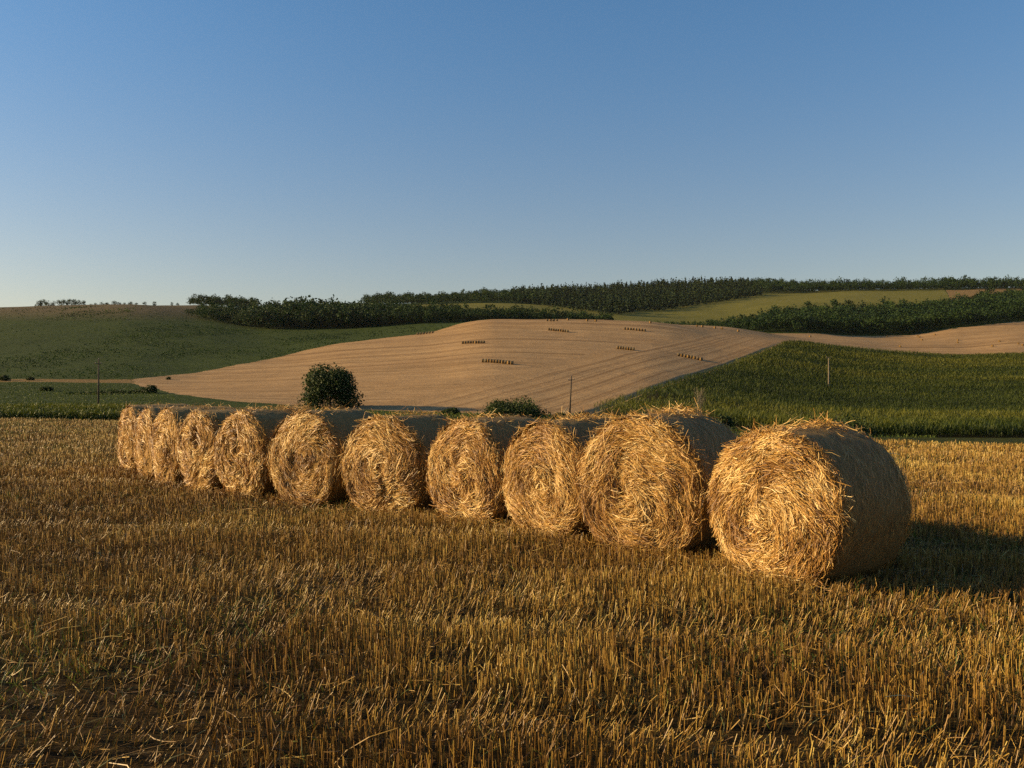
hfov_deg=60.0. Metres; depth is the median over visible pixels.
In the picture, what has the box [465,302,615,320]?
hill copse
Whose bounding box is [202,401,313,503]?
hay bale
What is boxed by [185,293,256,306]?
skyline wood
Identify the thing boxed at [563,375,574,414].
power pole
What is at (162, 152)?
sky
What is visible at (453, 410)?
bush
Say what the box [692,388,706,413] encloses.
sapling
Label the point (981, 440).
verge
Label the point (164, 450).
hay bale
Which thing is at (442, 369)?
tan stubble hill
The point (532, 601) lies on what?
weeds
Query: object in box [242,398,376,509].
hay bale
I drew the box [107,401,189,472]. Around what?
hay bale
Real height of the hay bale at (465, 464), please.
1.391 m
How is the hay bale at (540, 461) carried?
on the stubble field at (120, 746)
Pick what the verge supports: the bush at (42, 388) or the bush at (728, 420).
the bush at (728, 420)
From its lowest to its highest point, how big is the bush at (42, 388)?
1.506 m
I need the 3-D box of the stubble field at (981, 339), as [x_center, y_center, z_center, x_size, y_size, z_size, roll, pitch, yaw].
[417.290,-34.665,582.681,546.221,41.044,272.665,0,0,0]
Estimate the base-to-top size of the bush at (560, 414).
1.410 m
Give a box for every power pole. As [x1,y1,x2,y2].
[95,358,101,402]
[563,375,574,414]
[826,356,831,384]
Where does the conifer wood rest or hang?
on the green hillside
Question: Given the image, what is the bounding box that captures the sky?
[0,0,1023,306]
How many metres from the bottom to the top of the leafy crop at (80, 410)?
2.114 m
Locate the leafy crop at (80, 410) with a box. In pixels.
[0,401,191,419]
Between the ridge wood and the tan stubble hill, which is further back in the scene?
the ridge wood
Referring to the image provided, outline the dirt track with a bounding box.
[0,287,1022,382]
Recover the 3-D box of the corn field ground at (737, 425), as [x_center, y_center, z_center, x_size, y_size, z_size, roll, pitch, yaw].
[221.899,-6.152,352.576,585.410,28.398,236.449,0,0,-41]
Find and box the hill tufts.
[0,306,488,378]
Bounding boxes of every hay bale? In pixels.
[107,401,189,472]
[123,400,205,480]
[141,402,235,486]
[168,405,260,497]
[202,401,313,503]
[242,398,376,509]
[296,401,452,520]
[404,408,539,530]
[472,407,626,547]
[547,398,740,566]
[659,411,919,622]
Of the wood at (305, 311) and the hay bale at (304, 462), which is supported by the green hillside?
the wood at (305, 311)
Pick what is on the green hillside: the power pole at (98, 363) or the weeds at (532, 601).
the power pole at (98, 363)
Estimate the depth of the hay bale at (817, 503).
6.89 m
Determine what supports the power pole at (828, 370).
on the corn field ground at (737, 425)
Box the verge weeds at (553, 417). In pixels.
[233,407,936,437]
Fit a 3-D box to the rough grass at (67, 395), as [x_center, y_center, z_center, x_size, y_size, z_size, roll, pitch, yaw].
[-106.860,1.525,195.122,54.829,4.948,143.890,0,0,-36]
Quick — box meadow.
[421,288,948,323]
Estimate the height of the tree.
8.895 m
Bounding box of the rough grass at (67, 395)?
[0,381,174,404]
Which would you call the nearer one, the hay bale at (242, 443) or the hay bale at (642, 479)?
the hay bale at (642, 479)
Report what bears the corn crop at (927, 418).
on the corn field ground at (737, 425)
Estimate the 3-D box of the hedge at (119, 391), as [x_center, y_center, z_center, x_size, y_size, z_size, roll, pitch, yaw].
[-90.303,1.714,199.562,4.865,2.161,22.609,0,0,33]
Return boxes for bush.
[0,375,10,380]
[39,386,53,390]
[143,384,157,392]
[438,407,459,414]
[477,395,550,419]
[552,412,567,418]
[716,414,734,426]
[803,412,884,436]
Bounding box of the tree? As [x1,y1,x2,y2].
[297,362,365,406]
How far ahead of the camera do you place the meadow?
968.98 m
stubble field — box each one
[0,424,1023,767]
[768,321,1023,354]
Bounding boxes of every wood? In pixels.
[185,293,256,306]
[185,294,481,328]
[361,287,562,304]
[510,275,762,313]
[655,286,1023,333]
[749,274,1023,292]
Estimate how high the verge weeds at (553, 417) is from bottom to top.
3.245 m
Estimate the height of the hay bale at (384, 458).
1.499 m
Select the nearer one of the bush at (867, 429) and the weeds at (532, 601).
the weeds at (532, 601)
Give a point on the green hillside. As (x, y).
(69, 330)
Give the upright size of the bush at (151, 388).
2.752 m
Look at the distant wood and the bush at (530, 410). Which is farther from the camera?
the distant wood
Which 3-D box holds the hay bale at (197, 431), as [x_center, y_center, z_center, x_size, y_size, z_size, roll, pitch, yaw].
[-4.419,1.016,13.700,2.046,1.455,1.697,0,0,43]
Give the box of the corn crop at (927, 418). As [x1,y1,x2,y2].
[593,339,1023,436]
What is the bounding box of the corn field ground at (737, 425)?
[595,347,1023,437]
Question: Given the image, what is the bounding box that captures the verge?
[13,413,1023,450]
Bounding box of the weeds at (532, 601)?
[0,419,1023,767]
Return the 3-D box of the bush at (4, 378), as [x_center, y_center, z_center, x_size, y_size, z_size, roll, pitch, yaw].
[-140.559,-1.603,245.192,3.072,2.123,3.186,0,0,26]
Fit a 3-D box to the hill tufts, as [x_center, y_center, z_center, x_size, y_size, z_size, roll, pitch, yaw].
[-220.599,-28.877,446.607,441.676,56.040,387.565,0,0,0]
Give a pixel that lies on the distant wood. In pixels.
(483, 295)
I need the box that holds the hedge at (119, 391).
[66,387,145,394]
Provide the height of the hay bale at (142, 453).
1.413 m
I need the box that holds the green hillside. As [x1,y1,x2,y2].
[0,287,1023,417]
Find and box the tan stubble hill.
[132,319,793,414]

